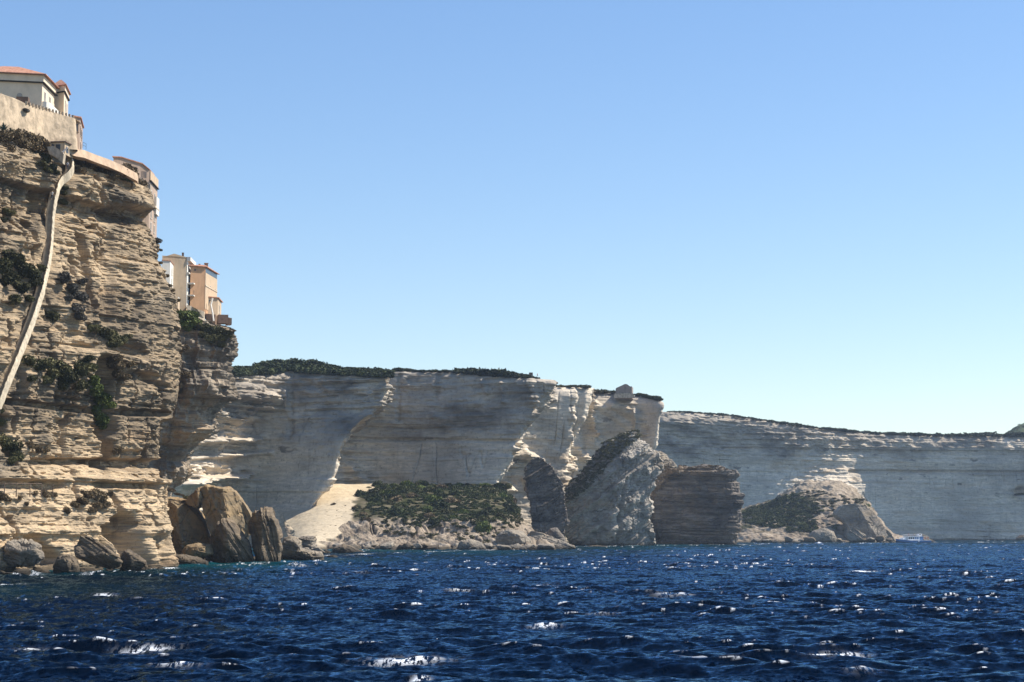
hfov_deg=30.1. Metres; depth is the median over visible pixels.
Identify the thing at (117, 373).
shrub
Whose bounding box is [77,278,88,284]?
shrub
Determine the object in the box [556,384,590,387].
maquis scrub
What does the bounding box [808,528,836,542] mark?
boulder
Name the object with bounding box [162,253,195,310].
house
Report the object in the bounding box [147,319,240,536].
cliff
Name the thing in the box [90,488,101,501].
shrub
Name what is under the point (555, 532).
boulder
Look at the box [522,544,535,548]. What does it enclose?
shore rock
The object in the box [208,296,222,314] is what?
annex
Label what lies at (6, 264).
shrub
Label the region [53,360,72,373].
shrub
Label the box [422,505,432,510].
shrub
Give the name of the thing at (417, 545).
shore rock
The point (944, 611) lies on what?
sea
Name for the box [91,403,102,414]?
shrub
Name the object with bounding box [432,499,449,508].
shrub
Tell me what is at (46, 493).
shrub
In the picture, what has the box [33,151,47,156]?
shrub
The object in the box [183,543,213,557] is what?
boulder
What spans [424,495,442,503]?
shrub
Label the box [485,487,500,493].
shrub
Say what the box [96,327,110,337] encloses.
shrub
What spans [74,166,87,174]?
shrub
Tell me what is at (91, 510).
shrub
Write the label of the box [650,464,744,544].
sea stack
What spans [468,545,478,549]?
shore rock
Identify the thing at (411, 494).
shrub
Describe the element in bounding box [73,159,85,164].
shrub
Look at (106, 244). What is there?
cliff
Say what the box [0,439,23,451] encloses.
shrub
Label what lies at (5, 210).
shrub
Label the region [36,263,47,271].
shrub
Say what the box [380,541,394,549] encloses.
shore rock
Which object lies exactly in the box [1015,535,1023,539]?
rock
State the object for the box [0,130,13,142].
shrub
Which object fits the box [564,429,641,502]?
scrub
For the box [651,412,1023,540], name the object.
cliff
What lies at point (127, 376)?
shrub
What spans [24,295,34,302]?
shrub
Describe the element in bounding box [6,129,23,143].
shrub
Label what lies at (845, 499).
scrub
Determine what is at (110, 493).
shrub
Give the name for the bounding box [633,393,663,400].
maquis scrub
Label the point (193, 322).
shrub
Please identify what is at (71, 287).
shrub
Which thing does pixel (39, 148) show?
shrub
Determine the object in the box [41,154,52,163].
shrub
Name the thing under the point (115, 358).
shrub
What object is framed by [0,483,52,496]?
fence
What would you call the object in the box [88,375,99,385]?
shrub
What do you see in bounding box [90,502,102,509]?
shrub
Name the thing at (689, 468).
scrub
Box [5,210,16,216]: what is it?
shrub
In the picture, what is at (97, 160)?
wall
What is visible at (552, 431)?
cliff
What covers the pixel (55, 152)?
wall
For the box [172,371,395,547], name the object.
cliff
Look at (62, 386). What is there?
shrub
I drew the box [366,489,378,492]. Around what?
shrub
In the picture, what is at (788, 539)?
shore rock
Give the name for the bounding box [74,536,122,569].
boulder
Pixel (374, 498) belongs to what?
shrub
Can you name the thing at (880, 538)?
shore rock
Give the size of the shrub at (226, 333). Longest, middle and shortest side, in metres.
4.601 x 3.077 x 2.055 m
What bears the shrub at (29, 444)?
on the cliff at (106, 244)
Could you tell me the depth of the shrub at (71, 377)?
303.75 m
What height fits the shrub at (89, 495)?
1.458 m
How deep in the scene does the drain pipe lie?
437.62 m
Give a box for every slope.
[283,483,555,549]
[737,479,901,542]
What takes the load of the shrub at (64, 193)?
on the cliff at (106, 244)
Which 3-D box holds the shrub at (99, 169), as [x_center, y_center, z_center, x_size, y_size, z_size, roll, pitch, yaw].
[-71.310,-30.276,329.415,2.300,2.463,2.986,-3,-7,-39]
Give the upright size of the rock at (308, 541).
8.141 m
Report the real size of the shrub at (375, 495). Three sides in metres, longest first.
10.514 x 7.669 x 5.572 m
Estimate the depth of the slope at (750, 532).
1178.38 m
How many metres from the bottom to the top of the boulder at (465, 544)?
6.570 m
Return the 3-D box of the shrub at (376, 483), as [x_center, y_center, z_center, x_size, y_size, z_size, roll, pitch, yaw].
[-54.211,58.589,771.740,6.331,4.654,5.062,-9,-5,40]
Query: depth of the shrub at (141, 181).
341.87 m
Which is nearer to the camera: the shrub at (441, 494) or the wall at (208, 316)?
the wall at (208, 316)
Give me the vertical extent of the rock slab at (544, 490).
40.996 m
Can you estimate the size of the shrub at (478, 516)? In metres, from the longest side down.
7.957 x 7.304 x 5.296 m
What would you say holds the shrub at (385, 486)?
on the slope at (317, 520)
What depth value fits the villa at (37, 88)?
317.39 m
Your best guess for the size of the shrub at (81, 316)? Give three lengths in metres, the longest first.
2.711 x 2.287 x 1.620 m
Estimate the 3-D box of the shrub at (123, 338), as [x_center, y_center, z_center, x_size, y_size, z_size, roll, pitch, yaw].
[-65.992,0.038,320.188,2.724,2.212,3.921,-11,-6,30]
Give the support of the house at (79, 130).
on the cliff at (106, 244)
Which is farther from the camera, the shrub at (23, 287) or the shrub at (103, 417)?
the shrub at (103, 417)
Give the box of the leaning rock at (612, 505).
[564,430,664,545]
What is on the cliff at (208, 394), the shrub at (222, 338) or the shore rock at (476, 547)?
the shrub at (222, 338)
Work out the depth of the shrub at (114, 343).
317.58 m
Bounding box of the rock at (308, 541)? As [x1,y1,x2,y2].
[298,535,316,549]
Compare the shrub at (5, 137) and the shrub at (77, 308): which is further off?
the shrub at (77, 308)
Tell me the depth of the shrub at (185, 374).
425.07 m
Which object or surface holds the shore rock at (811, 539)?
in the sea
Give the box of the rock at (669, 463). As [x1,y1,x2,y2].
[655,450,676,483]
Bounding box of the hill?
[1009,423,1023,432]
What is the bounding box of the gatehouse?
[50,141,72,157]
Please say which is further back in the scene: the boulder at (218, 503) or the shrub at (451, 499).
the shrub at (451, 499)
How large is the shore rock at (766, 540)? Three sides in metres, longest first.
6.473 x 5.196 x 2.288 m
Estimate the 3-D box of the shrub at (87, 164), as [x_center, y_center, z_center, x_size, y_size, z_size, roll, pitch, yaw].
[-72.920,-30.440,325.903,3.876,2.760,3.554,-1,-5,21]
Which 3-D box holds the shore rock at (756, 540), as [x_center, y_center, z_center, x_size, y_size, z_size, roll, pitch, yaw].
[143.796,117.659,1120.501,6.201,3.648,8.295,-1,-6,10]
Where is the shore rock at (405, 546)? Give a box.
[402,543,413,549]
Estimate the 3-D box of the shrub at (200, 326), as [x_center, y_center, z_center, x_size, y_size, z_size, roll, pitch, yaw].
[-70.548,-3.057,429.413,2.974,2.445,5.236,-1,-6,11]
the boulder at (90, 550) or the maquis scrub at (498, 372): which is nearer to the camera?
the boulder at (90, 550)
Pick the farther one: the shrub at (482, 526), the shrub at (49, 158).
the shrub at (482, 526)
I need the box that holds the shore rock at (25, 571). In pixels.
[14,569,30,574]
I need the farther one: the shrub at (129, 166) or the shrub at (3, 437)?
the shrub at (129, 166)
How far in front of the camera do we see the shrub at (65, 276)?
308.51 m
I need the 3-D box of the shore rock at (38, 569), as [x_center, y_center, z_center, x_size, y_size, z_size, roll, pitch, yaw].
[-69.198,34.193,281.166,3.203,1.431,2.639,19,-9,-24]
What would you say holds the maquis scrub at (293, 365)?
on the cliff at (276, 442)
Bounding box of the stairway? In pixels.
[0,158,73,410]
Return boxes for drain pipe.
[210,298,213,321]
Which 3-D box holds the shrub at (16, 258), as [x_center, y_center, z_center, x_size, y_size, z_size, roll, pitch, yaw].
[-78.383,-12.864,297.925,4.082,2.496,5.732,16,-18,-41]
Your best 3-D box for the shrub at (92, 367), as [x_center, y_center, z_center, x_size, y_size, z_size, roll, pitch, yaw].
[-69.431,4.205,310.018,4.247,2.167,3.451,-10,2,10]
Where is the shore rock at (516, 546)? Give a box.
[512,543,521,548]
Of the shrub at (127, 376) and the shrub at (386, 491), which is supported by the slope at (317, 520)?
the shrub at (386, 491)
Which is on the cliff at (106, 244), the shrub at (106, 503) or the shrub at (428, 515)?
the shrub at (106, 503)
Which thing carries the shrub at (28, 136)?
on the cliff at (106, 244)
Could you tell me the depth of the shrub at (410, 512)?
701.15 m
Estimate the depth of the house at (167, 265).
425.56 m
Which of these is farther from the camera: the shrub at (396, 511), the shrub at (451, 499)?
the shrub at (451, 499)
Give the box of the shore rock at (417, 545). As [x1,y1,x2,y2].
[412,543,421,548]
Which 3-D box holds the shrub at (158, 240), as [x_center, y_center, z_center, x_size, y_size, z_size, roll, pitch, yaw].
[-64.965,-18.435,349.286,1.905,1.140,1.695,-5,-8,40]
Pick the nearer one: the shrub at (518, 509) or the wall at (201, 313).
the wall at (201, 313)
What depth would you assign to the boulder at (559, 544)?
684.15 m
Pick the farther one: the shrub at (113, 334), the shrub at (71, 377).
the shrub at (113, 334)
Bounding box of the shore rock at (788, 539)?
[785,536,792,541]
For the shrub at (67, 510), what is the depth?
299.72 m
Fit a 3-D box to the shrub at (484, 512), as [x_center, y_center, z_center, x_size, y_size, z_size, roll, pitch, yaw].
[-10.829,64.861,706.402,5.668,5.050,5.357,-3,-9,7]
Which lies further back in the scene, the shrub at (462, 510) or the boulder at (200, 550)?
the shrub at (462, 510)
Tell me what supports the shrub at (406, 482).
on the slope at (317, 520)
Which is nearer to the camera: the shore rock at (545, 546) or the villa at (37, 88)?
the villa at (37, 88)
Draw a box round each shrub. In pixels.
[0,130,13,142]
[0,257,13,274]
[0,269,21,285]
[0,418,6,425]
[0,433,11,443]
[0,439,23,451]
[0,492,8,500]
[1,207,10,214]
[1,217,8,222]
[1,249,25,265]
[4,143,16,152]
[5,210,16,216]
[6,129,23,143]
[7,456,17,464]
[8,294,21,304]
[9,449,24,461]
[13,282,30,293]
[14,262,36,276]
[15,138,32,148]
[17,128,33,142]
[17,266,42,278]
[21,354,35,366]
[22,131,44,146]
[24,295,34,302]
[25,441,33,448]
[27,375,37,381]
[28,277,43,286]
[30,141,44,151]
[31,445,45,452]
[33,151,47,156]
[33,357,55,370]
[34,160,47,166]
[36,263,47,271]
[39,489,51,497]
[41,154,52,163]
[41,375,54,383]
[43,141,51,153]
[43,166,53,172]
[44,310,60,322]
[44,446,50,452]
[46,366,61,377]
[48,163,57,169]
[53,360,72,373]
[57,270,71,283]
[57,381,68,390]
[58,198,67,204]
[58,371,79,384]
[59,190,67,195]
[61,186,69,190]
[62,295,74,301]
[63,506,71,513]
[65,282,78,292]
[69,501,80,507]
[71,303,86,312]
[72,291,89,300]
[72,359,89,377]
[72,379,90,391]
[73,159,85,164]
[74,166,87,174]
[74,312,87,320]
[75,496,89,504]
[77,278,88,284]
[80,161,97,169]
[81,491,95,498]
[82,355,95,362]
[83,362,98,371]
[87,324,100,332]
[87,506,97,512]
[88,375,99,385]
[89,384,103,395]
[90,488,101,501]
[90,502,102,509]
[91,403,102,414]
[92,392,111,404]
[94,166,104,171]
[94,413,109,424]
[95,420,106,429]
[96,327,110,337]
[99,491,107,500]
[100,500,110,507]
[101,169,113,173]
[102,329,118,339]
[103,401,116,408]
[105,173,119,180]
[106,340,123,347]
[106,354,123,361]
[106,361,125,369]
[106,491,113,496]
[112,369,124,377]
[112,446,123,454]
[116,335,127,343]
[118,373,132,379]
[121,163,131,169]
[124,333,132,338]
[125,361,136,367]
[127,165,138,180]
[138,178,147,185]
[155,237,162,243]
[167,487,175,491]
[178,311,198,322]
[178,319,191,331]
[180,370,191,378]
[184,318,201,329]
[186,310,199,315]
[192,322,204,330]
[198,331,206,337]
[201,323,212,332]
[203,333,217,344]
[209,325,218,333]
[213,325,224,334]
[214,334,225,341]
[217,342,225,347]
[222,330,232,336]
[354,489,366,496]
[363,493,384,497]
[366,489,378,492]
[367,495,382,502]
[372,480,382,486]
[378,489,396,494]
[382,483,393,488]
[382,499,394,504]
[389,495,402,501]
[389,507,405,515]
[395,484,409,490]
[399,480,414,485]
[404,492,418,497]
[404,510,414,514]
[416,480,428,485]
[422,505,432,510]
[423,512,434,517]
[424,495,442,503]
[428,486,439,490]
[428,516,439,523]
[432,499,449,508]
[433,488,443,493]
[435,492,447,496]
[436,483,447,487]
[440,508,451,514]
[444,497,461,503]
[448,485,458,489]
[448,489,462,495]
[458,508,469,513]
[473,514,486,518]
[473,519,491,532]
[477,509,488,515]
[479,517,493,521]
[480,504,491,507]
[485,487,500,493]
[493,511,506,520]
[494,482,504,487]
[503,503,515,513]
[505,483,511,488]
[512,504,520,513]
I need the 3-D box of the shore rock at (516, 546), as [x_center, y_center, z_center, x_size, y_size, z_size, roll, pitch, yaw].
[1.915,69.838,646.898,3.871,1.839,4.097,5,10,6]
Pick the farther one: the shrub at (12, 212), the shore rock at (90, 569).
the shrub at (12, 212)
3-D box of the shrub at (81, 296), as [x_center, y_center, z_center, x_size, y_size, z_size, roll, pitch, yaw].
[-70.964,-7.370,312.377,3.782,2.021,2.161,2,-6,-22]
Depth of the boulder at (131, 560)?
284.92 m
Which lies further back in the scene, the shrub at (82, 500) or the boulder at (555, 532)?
the boulder at (555, 532)
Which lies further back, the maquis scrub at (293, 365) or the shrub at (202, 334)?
the maquis scrub at (293, 365)
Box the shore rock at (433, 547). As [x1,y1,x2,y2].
[425,545,438,549]
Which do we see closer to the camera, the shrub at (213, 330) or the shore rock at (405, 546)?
the shrub at (213, 330)
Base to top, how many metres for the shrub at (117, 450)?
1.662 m
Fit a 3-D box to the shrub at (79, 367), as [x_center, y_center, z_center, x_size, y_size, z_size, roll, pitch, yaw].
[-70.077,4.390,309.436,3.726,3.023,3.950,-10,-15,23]
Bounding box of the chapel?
[613,384,633,399]
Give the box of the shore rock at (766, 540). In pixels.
[762,539,771,542]
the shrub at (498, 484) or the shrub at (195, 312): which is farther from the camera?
the shrub at (498, 484)
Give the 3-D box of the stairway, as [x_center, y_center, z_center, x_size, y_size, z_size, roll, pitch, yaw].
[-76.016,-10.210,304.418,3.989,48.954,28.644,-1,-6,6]
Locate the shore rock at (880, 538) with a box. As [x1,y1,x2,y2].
[875,535,885,541]
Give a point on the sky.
(807, 212)
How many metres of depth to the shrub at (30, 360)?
294.87 m
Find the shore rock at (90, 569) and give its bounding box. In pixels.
[84,568,95,570]
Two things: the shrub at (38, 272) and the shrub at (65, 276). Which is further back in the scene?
the shrub at (65, 276)
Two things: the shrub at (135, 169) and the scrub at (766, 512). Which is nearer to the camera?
the shrub at (135, 169)
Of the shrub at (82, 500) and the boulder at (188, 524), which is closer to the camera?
the shrub at (82, 500)
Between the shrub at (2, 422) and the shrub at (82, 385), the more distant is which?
the shrub at (82, 385)
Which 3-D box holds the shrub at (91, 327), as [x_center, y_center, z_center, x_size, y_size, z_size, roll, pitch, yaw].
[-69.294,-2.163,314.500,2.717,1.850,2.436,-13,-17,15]
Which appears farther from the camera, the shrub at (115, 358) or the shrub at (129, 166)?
the shrub at (129, 166)
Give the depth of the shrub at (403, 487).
754.11 m
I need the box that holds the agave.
[0,121,14,131]
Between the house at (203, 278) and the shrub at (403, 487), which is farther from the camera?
the shrub at (403, 487)
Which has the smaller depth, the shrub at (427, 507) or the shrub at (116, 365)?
the shrub at (116, 365)
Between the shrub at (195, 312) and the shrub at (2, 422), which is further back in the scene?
the shrub at (195, 312)
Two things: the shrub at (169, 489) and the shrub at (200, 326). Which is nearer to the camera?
the shrub at (169, 489)
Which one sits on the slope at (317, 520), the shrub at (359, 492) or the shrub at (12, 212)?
the shrub at (359, 492)
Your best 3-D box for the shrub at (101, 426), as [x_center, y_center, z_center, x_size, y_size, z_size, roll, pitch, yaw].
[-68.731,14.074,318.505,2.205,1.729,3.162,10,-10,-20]
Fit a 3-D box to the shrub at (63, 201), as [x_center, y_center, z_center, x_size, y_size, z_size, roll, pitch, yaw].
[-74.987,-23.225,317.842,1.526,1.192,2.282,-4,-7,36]
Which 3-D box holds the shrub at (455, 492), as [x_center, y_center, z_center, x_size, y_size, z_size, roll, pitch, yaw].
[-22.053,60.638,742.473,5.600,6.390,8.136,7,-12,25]
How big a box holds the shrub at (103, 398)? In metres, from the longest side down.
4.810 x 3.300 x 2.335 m
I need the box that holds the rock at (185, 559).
[175,554,207,564]
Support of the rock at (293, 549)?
in the sea
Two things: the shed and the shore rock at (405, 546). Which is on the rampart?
the shed
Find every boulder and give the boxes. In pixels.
[3,538,44,567]
[53,554,79,573]
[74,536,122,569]
[120,549,147,570]
[167,497,209,558]
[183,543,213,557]
[185,486,201,508]
[200,484,251,538]
[205,518,253,562]
[248,506,282,561]
[331,544,362,552]
[457,539,485,549]
[495,529,531,544]
[527,531,575,548]
[546,527,566,542]
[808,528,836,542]
[846,528,865,542]
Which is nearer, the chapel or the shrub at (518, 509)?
the shrub at (518, 509)
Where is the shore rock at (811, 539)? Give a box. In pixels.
[803,537,815,542]
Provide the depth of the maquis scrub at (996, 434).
1418.30 m
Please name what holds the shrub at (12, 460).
on the cliff at (106, 244)
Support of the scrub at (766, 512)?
on the slope at (750, 532)
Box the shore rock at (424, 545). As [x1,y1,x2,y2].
[421,543,430,548]
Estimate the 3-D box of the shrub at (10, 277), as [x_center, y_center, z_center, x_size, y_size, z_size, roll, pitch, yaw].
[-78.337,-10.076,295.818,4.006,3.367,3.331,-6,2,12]
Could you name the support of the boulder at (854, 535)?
on the slope at (750, 532)
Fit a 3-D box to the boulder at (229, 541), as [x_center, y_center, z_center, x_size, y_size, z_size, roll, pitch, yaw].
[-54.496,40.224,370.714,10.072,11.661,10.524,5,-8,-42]
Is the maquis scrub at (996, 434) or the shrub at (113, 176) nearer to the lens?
the shrub at (113, 176)
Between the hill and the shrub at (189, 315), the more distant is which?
the hill
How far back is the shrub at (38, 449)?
296.57 m
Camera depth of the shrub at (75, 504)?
302.09 m
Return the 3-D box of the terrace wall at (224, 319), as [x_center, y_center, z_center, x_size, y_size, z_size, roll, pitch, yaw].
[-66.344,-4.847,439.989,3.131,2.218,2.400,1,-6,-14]
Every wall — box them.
[47,146,65,164]
[71,149,137,183]
[187,305,207,322]
[206,314,216,324]
[217,314,231,324]
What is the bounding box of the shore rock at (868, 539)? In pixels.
[866,537,875,541]
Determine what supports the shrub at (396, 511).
on the slope at (317, 520)
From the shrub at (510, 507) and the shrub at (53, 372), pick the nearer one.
the shrub at (53, 372)
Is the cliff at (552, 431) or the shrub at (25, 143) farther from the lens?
the cliff at (552, 431)
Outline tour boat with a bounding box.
[896,534,930,542]
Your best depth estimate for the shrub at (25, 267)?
300.34 m
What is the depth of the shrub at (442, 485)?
764.26 m
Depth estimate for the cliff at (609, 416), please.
909.81 m
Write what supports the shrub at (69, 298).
on the cliff at (106, 244)
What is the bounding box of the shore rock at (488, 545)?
[483,543,492,548]
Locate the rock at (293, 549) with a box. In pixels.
[281,536,323,559]
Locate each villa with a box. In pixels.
[0,66,59,112]
[54,80,70,115]
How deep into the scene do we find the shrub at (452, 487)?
760.08 m
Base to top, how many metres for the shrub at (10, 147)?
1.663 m
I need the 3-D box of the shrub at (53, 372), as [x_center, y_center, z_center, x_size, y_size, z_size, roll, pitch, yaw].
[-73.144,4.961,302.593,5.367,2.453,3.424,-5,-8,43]
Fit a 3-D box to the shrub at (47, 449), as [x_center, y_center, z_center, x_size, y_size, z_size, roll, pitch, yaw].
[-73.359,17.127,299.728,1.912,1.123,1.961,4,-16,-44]
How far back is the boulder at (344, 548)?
552.96 m
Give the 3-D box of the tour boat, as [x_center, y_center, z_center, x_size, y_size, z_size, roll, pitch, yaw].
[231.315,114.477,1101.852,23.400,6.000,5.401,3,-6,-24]
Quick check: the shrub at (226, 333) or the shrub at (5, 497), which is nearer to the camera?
the shrub at (5, 497)
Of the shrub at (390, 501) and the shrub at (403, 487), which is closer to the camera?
the shrub at (390, 501)
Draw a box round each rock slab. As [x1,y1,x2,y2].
[523,457,569,535]
[833,503,894,541]
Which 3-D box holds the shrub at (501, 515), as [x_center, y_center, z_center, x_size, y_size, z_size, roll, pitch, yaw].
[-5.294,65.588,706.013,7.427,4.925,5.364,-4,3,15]
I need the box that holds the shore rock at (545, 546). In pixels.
[538,544,554,549]
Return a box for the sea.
[0,540,1023,681]
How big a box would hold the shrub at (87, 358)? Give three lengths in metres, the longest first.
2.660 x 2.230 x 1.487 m
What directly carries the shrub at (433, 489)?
on the slope at (317, 520)
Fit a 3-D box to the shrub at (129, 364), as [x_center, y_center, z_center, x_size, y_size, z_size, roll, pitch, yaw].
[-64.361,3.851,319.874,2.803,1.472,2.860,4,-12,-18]
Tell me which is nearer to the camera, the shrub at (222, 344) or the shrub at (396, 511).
the shrub at (222, 344)
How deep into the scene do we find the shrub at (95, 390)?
312.09 m
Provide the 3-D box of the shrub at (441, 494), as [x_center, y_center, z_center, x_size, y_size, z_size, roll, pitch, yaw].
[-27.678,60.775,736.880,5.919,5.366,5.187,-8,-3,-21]
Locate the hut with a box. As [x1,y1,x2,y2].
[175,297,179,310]
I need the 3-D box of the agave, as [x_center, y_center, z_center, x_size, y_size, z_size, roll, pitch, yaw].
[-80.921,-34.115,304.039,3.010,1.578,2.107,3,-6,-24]
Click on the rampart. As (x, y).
(48, 124)
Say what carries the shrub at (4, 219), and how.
on the cliff at (106, 244)
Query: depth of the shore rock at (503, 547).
644.24 m
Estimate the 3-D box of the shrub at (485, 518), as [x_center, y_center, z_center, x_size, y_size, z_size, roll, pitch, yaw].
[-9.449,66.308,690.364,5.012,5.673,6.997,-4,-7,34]
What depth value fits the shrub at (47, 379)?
299.57 m
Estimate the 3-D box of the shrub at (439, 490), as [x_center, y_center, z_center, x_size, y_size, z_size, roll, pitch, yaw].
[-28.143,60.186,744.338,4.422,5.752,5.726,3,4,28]
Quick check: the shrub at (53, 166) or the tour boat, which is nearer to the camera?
the shrub at (53, 166)
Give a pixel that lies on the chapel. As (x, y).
(624, 392)
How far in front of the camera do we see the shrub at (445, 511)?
705.38 m
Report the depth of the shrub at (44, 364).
297.62 m
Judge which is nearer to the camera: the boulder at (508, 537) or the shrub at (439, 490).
the boulder at (508, 537)
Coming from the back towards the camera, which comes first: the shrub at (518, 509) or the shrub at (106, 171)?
the shrub at (518, 509)
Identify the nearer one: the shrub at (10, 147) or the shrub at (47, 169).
the shrub at (10, 147)
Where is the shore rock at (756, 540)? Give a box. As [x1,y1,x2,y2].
[751,538,761,542]
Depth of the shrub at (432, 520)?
687.55 m
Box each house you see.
[71,115,83,149]
[112,156,159,237]
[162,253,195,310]
[162,260,173,284]
[188,263,219,318]
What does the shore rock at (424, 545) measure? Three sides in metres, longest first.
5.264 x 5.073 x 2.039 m
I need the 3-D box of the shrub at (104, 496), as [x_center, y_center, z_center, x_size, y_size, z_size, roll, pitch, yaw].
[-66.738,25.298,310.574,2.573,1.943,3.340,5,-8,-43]
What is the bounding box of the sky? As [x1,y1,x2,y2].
[0,0,1023,433]
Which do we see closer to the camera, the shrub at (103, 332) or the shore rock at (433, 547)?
the shrub at (103, 332)
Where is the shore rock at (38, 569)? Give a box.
[32,567,50,572]
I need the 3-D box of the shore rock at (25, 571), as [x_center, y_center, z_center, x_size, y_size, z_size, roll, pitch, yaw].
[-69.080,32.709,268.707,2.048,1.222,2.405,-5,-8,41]
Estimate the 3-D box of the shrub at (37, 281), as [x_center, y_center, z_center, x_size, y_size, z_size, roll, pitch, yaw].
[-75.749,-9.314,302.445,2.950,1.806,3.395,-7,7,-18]
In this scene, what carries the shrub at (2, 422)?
on the cliff at (106, 244)
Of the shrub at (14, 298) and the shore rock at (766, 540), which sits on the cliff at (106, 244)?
the shrub at (14, 298)
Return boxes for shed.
[16,96,29,102]
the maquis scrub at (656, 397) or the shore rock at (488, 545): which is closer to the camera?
the shore rock at (488, 545)
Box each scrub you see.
[231,358,395,378]
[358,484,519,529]
[391,367,539,378]
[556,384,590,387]
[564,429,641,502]
[593,389,615,393]
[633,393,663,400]
[650,464,732,498]
[667,411,1023,436]
[741,492,819,531]
[790,490,866,515]
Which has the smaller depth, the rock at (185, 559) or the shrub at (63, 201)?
the shrub at (63, 201)
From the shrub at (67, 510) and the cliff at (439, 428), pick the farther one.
the cliff at (439, 428)
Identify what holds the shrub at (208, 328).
on the cliff at (208, 394)
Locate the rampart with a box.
[0,93,80,152]
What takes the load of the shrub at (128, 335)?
on the cliff at (106, 244)
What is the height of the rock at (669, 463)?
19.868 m
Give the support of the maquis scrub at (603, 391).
on the cliff at (609, 416)
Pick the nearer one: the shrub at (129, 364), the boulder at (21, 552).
the boulder at (21, 552)
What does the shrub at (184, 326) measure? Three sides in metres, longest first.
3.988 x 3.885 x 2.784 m
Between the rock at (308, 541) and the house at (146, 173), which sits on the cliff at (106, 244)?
the house at (146, 173)
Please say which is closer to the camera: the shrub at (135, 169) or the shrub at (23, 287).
the shrub at (23, 287)
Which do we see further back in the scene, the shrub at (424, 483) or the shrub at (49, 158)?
the shrub at (424, 483)
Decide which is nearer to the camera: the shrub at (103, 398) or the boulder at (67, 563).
the boulder at (67, 563)
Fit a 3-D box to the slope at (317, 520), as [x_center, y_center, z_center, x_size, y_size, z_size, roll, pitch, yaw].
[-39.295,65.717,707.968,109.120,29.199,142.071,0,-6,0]
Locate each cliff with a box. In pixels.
[0,141,181,571]
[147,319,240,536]
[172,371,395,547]
[334,371,557,483]
[500,387,595,542]
[570,393,663,477]
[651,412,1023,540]
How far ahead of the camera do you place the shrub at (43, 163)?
308.02 m
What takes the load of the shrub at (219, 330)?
on the cliff at (208, 394)
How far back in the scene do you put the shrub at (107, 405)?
317.53 m
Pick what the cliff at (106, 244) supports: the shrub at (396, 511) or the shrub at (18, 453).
the shrub at (18, 453)
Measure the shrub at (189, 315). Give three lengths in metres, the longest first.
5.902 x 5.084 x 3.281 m
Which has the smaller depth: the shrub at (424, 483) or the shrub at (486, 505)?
the shrub at (486, 505)
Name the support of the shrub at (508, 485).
on the slope at (317, 520)
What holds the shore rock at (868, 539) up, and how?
in the sea
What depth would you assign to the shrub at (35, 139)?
312.11 m
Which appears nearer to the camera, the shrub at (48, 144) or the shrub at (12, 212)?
the shrub at (12, 212)
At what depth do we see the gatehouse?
315.82 m
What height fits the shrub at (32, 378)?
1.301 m
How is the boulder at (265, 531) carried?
in the sea
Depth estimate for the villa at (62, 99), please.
328.03 m
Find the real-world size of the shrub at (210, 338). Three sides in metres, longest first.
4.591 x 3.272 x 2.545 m
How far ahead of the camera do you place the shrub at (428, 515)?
699.21 m
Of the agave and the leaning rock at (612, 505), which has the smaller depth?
the agave
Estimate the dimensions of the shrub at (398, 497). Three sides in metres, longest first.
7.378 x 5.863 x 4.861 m
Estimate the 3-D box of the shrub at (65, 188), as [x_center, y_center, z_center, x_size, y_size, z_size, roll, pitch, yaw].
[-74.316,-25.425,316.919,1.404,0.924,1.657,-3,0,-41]
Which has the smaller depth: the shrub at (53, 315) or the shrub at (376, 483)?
the shrub at (53, 315)
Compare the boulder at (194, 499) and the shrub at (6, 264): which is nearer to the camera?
the shrub at (6, 264)
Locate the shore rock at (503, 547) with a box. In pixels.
[496,545,511,549]
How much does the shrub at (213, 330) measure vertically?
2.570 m
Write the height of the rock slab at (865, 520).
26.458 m

